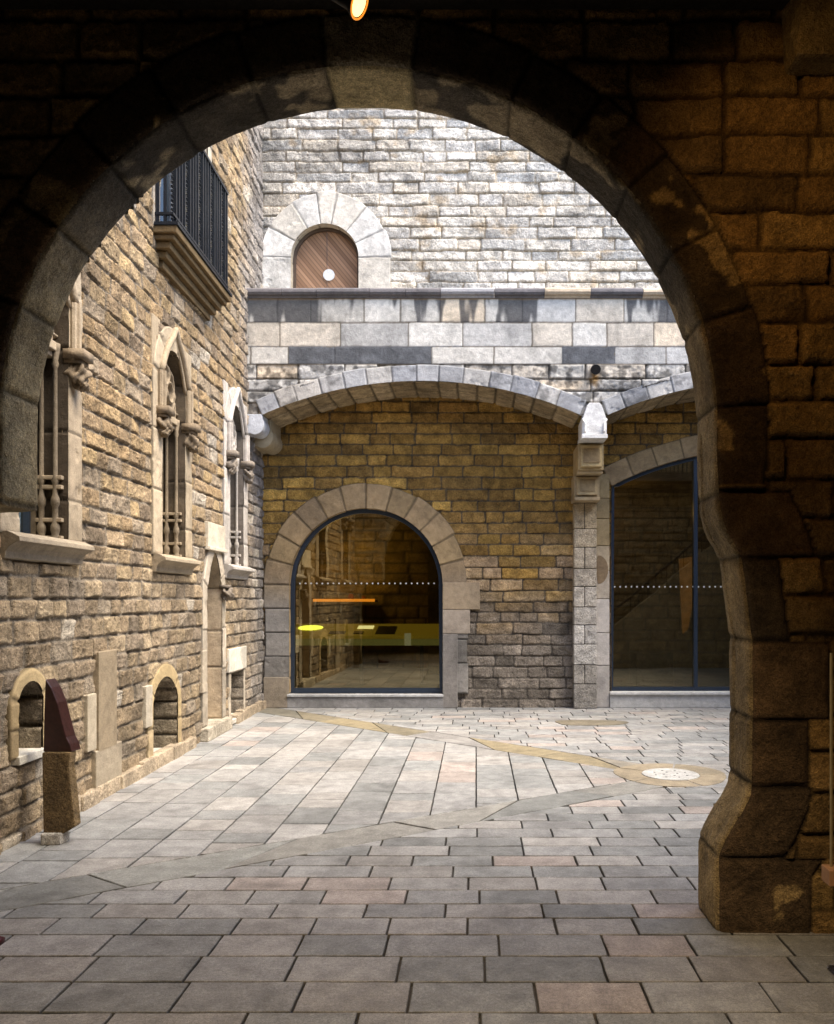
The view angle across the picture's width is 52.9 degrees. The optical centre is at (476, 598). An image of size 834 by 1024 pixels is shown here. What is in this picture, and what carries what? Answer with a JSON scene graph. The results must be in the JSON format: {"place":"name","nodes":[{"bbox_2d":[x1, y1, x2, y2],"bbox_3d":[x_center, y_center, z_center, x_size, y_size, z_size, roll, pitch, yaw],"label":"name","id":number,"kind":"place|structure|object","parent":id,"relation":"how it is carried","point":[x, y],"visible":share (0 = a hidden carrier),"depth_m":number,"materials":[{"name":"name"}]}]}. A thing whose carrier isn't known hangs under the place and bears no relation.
{"place":"outdoors","nodes":[
{"label":"outdoors","id":0,"kind":"place"},
{"bbox_2d":[0,936,4,944],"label":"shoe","id":1,"kind":"object","parent":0,"point":[2,939],"visible":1,"depth_m":3.87,"materials":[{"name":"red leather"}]},
{"bbox_2d":[0,677,833,1023],"bbox_3d":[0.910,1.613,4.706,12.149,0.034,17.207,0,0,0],"label":"pavement","id":2,"kind":"structure","parent":0,"point":[178,891],"depth_m":4.60,"materials":[{"name":"stone"}]},
{"bbox_2d":[41,678,80,844],"bbox_3d":[-2.725,1.064,5.485,0.216,1.072,0.150,0,0,0],"label":"stone post","id":3,"kind":"object","parent":2,"relation":"on","point":[61,814],"visible":1,"depth_m":5.44,"materials":[{"name":"brown stone"}]},
{"bbox_2d":[0,124,265,854],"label":"palace facade","id":4,"kind":"structure","parent":2,"relation":"on","point":[131,566],"depth_m":7.67,"materials":[{"name":"stone"}]},
{"bbox_2d":[5,668,45,764],"bbox_3d":[-3.207,0.771,5.584,0.508,0.617,0.521,0,0,0],"label":"cellar window","id":5,"kind":"structure","parent":4,"relation":"in","point":[24,710],"depth_m":5.69,"materials":[{"name":"stone"}]},
{"bbox_2d":[0,272,94,564],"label":"gothic window","id":6,"kind":"structure","parent":4,"relation":"in","point":[41,535],"depth_m":6.11,"materials":[{"name":"stone"}]},
{"bbox_2d":[145,663,181,757],"bbox_3d":[-3.261,1.100,8.163,0.515,0.940,0.939,0,0,0],"label":"cellar window","id":7,"kind":"structure","parent":4,"relation":"in","point":[163,731],"depth_m":8.49,"materials":[{"name":"stone"}]},
{"bbox_2d":[149,313,200,574],"bbox_3d":[-3.133,-1.491,8.375,0.478,2.481,1.140,0,0,0],"label":"gothic window","id":8,"kind":"structure","parent":4,"relation":"in","point":[174,431],"depth_m":8.63,"materials":[{"name":"stone"}]},
{"bbox_2d":[150,146,211,223],"bbox_3d":[-3.165,-4.695,8.748,0.256,2.350,1.842,0,0,-1],"label":"balcony window","id":9,"kind":"structure","parent":4,"relation":"in","point":[153,195],"depth_m":8.65,"materials":[{"name":"stone"}]},
{"bbox_2d":[199,521,234,741],"bbox_3d":[-3.228,0.360,9.800,0.586,2.480,1.000,0,0,0],"label":"stone doorway","id":10,"kind":"structure","parent":4,"relation":"in","point":[214,719],"depth_m":10.09,"materials":[{"name":"beige stone"}]},
{"bbox_2d":[226,646,246,723],"bbox_3d":[-3.291,1.105,10.790,0.465,0.950,0.860,0,0,0],"label":"square cellar window","id":11,"kind":"structure","parent":4,"relation":"in","point":[236,657],"depth_m":11.08,"materials":[{"name":"stone"}]},
{"bbox_2d":[221,379,254,579],"bbox_3d":[-3.188,-1.491,10.740,0.467,2.481,1.140,0,0,0],"label":"gothic window","id":12,"kind":"structure","parent":4,"relation":"in","point":[238,467],"depth_m":11.02,"materials":[{"name":"stone"}]},
{"bbox_2d":[0,0,833,933],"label":"archway wall","id":13,"kind":"structure","parent":2,"relation":"on","point":[690,152],"depth_m":3.99,"materials":[{"name":"stone"}]},
{"bbox_2d":[246,108,730,708],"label":"facade","id":14,"kind":"structure","parent":2,"relation":"on","point":[472,426],"depth_m":12.28,"materials":[{"name":"stone"}]},
{"bbox_2d":[262,191,391,287],"bbox_3d":[-2.204,-5.055,12.383,1.933,1.871,0.274,0,0,0],"label":"wooden door","id":15,"kind":"structure","parent":14,"relation":"in","point":[324,255],"depth_m":12.25,"materials":[{"name":"wood"}]},
{"bbox_2d":[263,483,479,707],"bbox_3d":[-1.538,-0.052,12.355,3.186,3.305,0.290,0,0,0],"label":"arched glass window","id":16,"kind":"structure","parent":14,"relation":"in","point":[369,597],"depth_m":12.40,"materials":[{"name":"glass"}]},
{"bbox_2d":[603,435,730,707],"bbox_3d":[4.099,-0.450,12.355,4.489,4.100,0.290,0,0,0],"label":"wide glass window","id":17,"kind":"structure","parent":14,"relation":"in","point":[670,636],"depth_m":12.40,"materials":[{"name":"glass"}]},
{"bbox_2d":[555,720,628,725],"bbox_3d":[1.497,1.601,10.750,0.939,0.018,0.442,0,0,0],"label":"paving patch","id":18,"kind":"object","parent":2,"relation":"on","point":[587,722],"visible":1,"depth_m":10.74,"materials":[{"name":"stone"}]},
{"bbox_2d":[613,763,725,787],"bbox_3d":[1.770,1.600,7.590,1.010,0.019,1.000,0,0,0],"label":"drain cover","id":19,"kind":"object","parent":2,"relation":"on","point":[665,775],"visible":1,"depth_m":7.56,"materials":[{"name":"stone"}]},
{"bbox_2d":[821,653,833,885],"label":"thin rod","id":20,"kind":"object","parent":2,"relation":"on","point":[827,874],"visible":1,"depth_m":3.29,"materials":[{"name":"gold metal"}]},
{"bbox_3d":[-0.475,-0.745,0.000,6.550,4.710,8.400,0,0,0],"label":"passage shell","id":21,"kind":"object","parent":2,"relation":"on","visible":0},
{"bbox_2d":[332,0,368,19],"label":"spotlight","id":22,"kind":"object","parent":21,"relation":"hanging from","point":[356,9],"visible":1,"depth_m":3.10,"materials":[{"name":"black metal"}]}
]}

